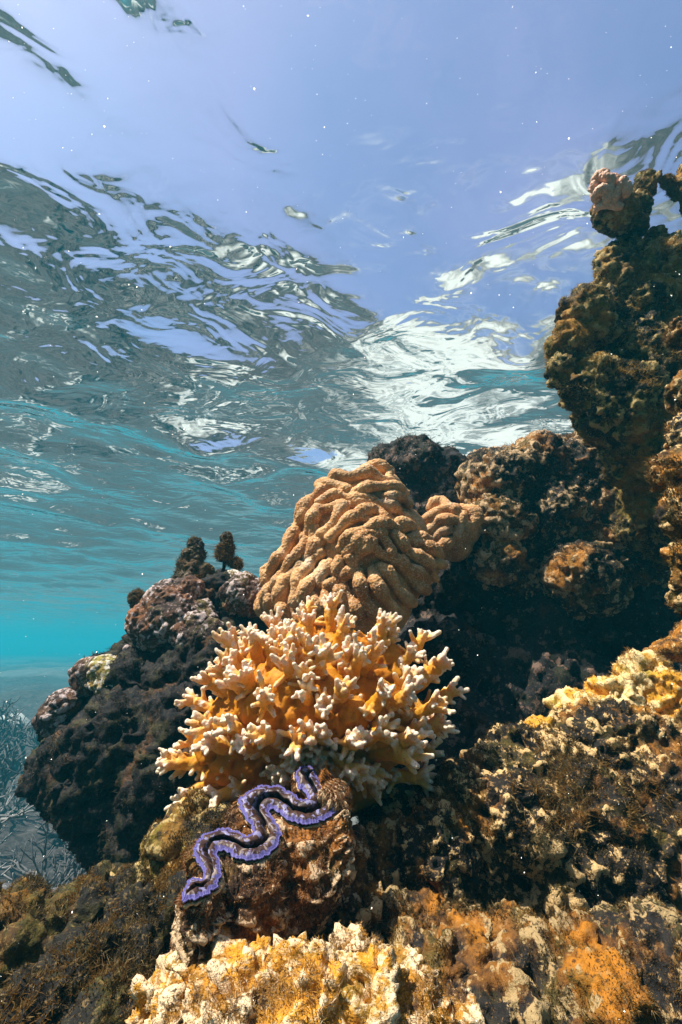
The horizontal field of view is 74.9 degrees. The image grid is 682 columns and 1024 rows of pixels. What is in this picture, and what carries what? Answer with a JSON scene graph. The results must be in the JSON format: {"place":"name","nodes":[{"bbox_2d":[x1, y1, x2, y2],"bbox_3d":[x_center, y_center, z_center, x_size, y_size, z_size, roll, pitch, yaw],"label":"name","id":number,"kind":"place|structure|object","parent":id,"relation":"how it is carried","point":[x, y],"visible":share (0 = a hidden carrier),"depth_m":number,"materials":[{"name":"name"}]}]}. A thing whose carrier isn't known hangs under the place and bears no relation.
{"place":"outdoors","nodes":[
{"label":"outdoors","id":0,"kind":"place"},
{"bbox_2d":[0,854,185,1023],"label":"reef terrace","id":1,"kind":"structure","parent":0,"point":[95,951],"depth_m":0.31,"materials":[{"name":"brown stone"}]},
{"bbox_2d":[108,786,231,898],"bbox_3d":[-0.152,0.298,0.395,0.125,0.096,0.081,-10,-20,30],"label":"mossy mound","id":2,"kind":"object","parent":1,"relation":"on","point":[191,818],"visible":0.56,"depth_m":0.38,"materials":[{"name":"plant"}]},
{"bbox_2d":[125,920,485,1023],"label":"sunlit rock","id":3,"kind":"object","parent":1,"relation":"on","point":[352,973],"visible":0.98,"depth_m":0.24,"materials":[{"name":"beige stone"}]},
{"bbox_2d":[14,568,268,873],"bbox_3d":[-0.290,0.327,0.782,0.483,0.490,0.400,0,-17,0],"label":"reef rock","id":4,"kind":"object","parent":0,"point":[88,780],"visible":0.4,"depth_m":0.64,"materials":[{"name":"black stone"}]},
{"bbox_2d":[31,687,82,736],"bbox_3d":[-0.474,0.335,0.745,0.080,0.080,0.069,0,-17,0],"label":"knobbly coral","id":5,"kind":"object","parent":4,"relation":"on","point":[58,707],"visible":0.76,"depth_m":0.72},
{"bbox_2d":[67,656,95,696],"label":"knobbly coral","id":6,"kind":"object","parent":4,"relation":"on","point":[77,673],"visible":0.57,"depth_m":0.75},
{"bbox_2d":[86,654,115,694],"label":"knobbly coral","id":7,"kind":"object","parent":4,"relation":"on","point":[99,667],"visible":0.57,"depth_m":0.74},
{"bbox_2d":[127,586,144,608],"bbox_3d":[-0.390,0.184,0.867,0.053,0.082,0.049,14,-22,-38],"label":"seaweed","id":8,"kind":"object","parent":4,"relation":"on","point":[134,597],"visible":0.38,"depth_m":0.86,"materials":[{"name":"plant"}]},
{"bbox_2d":[124,581,218,652],"bbox_3d":[-0.302,0.192,0.812,0.168,0.137,0.118,0,-17,0],"label":"knobbly coral","id":9,"kind":"object","parent":4,"relation":"on","point":[156,613],"visible":0.73,"depth_m":0.77},
{"bbox_2d":[158,575,204,599],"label":"knobbly coral","id":10,"kind":"object","parent":4,"relation":"on","point":[193,586],"visible":0.34,"depth_m":0.81},
{"bbox_2d":[169,534,215,578],"bbox_3d":[-0.291,0.110,0.884,0.108,0.136,0.079,0,-17,0],"label":"seaweed","id":11,"kind":"object","parent":4,"relation":"on","point":[190,560],"visible":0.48,"depth_m":0.87,"materials":[{"name":"plant"}]},
{"bbox_2d":[167,610,224,647],"bbox_3d":[-0.249,0.213,0.774,0.100,0.084,0.073,0,-17,0],"label":"knobbly coral","id":12,"kind":"object","parent":4,"relation":"on","point":[190,625],"visible":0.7,"depth_m":0.75},
{"bbox_2d":[212,531,243,571],"bbox_3d":[-0.226,0.096,0.885,0.066,0.121,0.060,-11,-20,33],"label":"seaweed","id":13,"kind":"object","parent":4,"relation":"on","point":[225,548],"visible":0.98,"depth_m":0.89,"materials":[{"name":"brown plant"}]},
{"bbox_2d":[227,569,240,576],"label":"knobbly coral","id":14,"kind":"object","parent":4,"relation":"on","point":[232,572],"visible":0.08,"depth_m":0.86},
{"bbox_2d":[218,571,261,618],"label":"knobbly coral","id":15,"kind":"object","parent":4,"relation":"on","point":[234,600],"visible":0.81,"depth_m":0.80},
{"bbox_2d":[0,653,357,884],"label":"sea floor","id":16,"kind":"structure","parent":0,"point":[34,681],"depth_m":8.00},
{"bbox_2d":[0,731,27,814],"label":"staghorn coral","id":17,"kind":"object","parent":16,"relation":"on","point":[5,771],"visible":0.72,"depth_m":2.83},
{"bbox_2d":[0,780,33,843],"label":"staghorn coral","id":18,"kind":"object","parent":16,"relation":"on","point":[20,813],"visible":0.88,"depth_m":2.09},
{"bbox_2d":[0,696,39,769],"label":"staghorn coral","id":19,"kind":"object","parent":16,"relation":"on","point":[17,735],"visible":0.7,"depth_m":4.07},
{"bbox_2d":[0,849,59,887],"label":"staghorn coral","id":20,"kind":"object","parent":16,"relation":"on","point":[6,871],"visible":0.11,"depth_m":1.70},
{"bbox_2d":[2,882,57,890],"bbox_3d":[-0.832,1.241,1.220,1.262,0.338,0.605,-4,-18,14],"label":"sand mound","id":21,"kind":"object","parent":16,"relation":"on","point":[5,885],"visible":0.01,"depth_m":1.46,"materials":[{"name":"grey sand"}]},
{"bbox_2d":[13,782,68,849],"bbox_3d":[-1.383,1.650,2.556,0.932,0.478,0.675,8,-19,-24],"label":"staghorn coral","id":22,"kind":"object","parent":16,"relation":"on","point":[52,835],"depth_m":2.45},
{"bbox_2d":[10,822,86,888],"bbox_3d":[-0.995,1.416,1.805,0.630,0.395,0.622,0,-17,0],"label":"staghorn coral","id":23,"kind":"object","parent":16,"relation":"on","point":[68,864],"visible":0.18,"depth_m":1.70},
{"bbox_2d":[325,696,681,943],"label":"reef slope","id":24,"kind":"structure","parent":16,"relation":"on","point":[502,808],"depth_m":0.41,"materials":[{"name":"brown stone"}]},
{"bbox_2d":[252,824,373,941],"bbox_3d":[-0.046,0.331,0.393,0.154,0.105,0.164,0,-17,0],"label":"rock mound","id":25,"kind":"object","parent":24,"relation":"on","point":[362,855],"visible":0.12,"depth_m":0.37,"materials":[{"name":"brown stone"}]},
{"bbox_2d":[169,761,357,966],"bbox_3d":[-0.067,0.267,0.335,0.160,0.130,0.120,14,-22,-38],"label":"giant clam","id":26,"kind":"object","parent":25,"relation":"on","point":[301,875],"visible":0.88,"depth_m":0.31,"materials":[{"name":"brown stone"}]},
{"bbox_2d":[155,589,469,819],"bbox_3d":[-0.032,0.203,0.472,0.308,0.241,0.190,-8,-19,24],"label":"branching coral","id":27,"kind":"object","parent":25,"relation":"on","point":[338,697],"visible":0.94,"depth_m":0.44},
{"bbox_2d":[379,883,681,1023],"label":"reef ledge","id":28,"kind":"object","parent":24,"relation":"on","point":[512,962],"visible":0.93,"depth_m":0.27,"materials":[{"name":"brown stone"}]},
{"bbox_2d":[518,647,681,732],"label":"crest rock","id":29,"kind":"object","parent":24,"relation":"on","point":[637,677],"visible":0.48,"depth_m":0.55,"materials":[{"name":"beige stone"}]},
{"bbox_2d":[641,316,681,617],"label":"rock column","id":30,"kind":"object","parent":24,"relation":"on","point":[663,473],"visible":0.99,"depth_m":0.48,"materials":[{"name":"brown stone"}]},
{"bbox_2d":[642,620,681,662],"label":"rock shelf","id":31,"kind":"object","parent":24,"relation":"on","point":[669,646],"visible":0.94,"depth_m":0.58,"materials":[{"name":"brown stone"}]},
{"bbox_2d":[0,0,681,640],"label":"water","id":32,"kind":"structure","parent":0,"point":[112,478],"depth_m":2.12,"materials":[{"name":"teal liquid"}]},
{"bbox_2d":[6,6,679,1021],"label":"suspended specks","id":33,"kind":"object","parent":32,"relation":"in","point":[172,434],"visible":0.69,"depth_m":0.41,"materials":[{"name":"white"}]},
{"bbox_2d":[0,0,681,652],"label":"sky","id":34,"kind":"structure","parent":0,"point":[593,61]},
{"bbox_2d":[394,548,681,764],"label":"cavern wall","id":35,"kind":"structure","parent":0,"point":[534,650],"depth_m":0.84,"materials":[{"name":"black stone"}]},
{"bbox_2d":[253,458,447,634],"bbox_3d":[0.019,0.072,0.788,0.329,0.361,0.241,0,-17,0],"label":"leather coral","id":36,"kind":"object","parent":35,"relation":"on","point":[359,535],"visible":0.92,"depth_m":0.70},
{"bbox_2d":[365,433,466,515],"bbox_3d":[0.190,-0.049,1.083,0.270,0.289,0.201,0,-17,0],"label":"boulder","id":37,"kind":"object","parent":35,"relation":"on","point":[427,471],"visible":0.48,"depth_m":1.02,"materials":[{"name":"brown stone"}]},
{"bbox_2d":[422,495,484,561],"bbox_3d":[0.220,0.034,0.899,0.130,0.131,0.115,0,-17,0],"label":"leather coral","id":38,"kind":"object","parent":35,"relation":"on","point":[453,530],"visible":0.77,"depth_m":0.86},
{"bbox_2d":[454,428,670,620],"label":"reef block","id":39,"kind":"structure","parent":35,"relation":"on","point":[565,550],"depth_m":0.88,"materials":[{"name":"brown stone"}]},
{"bbox_2d":[543,230,681,565],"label":"rock pillar","id":40,"kind":"object","parent":39,"relation":"on","point":[624,308],"visible":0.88,"depth_m":0.76,"materials":[{"name":"brown stone"}]},
{"bbox_2d":[589,168,667,243],"bbox_3d":[0.542,-0.575,0.840,0.179,0.165,0.085,8,-19,-24],"label":"mossy boulder","id":41,"kind":"object","parent":40,"relation":"on","point":[630,219],"visible":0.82,"depth_m":0.81,"materials":[{"name":"brown stone"}]},
{"bbox_2d":[587,168,632,211],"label":"brain coral","id":42,"kind":"object","parent":41,"relation":"on","point":[608,189],"visible":1,"depth_m":0.77},
{"bbox_2d":[651,163,681,215],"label":"rock spur","id":43,"kind":"structure","parent":40,"relation":"on","point":[670,184],"depth_m":0.81,"materials":[{"name":"brown stone"}]}
]}

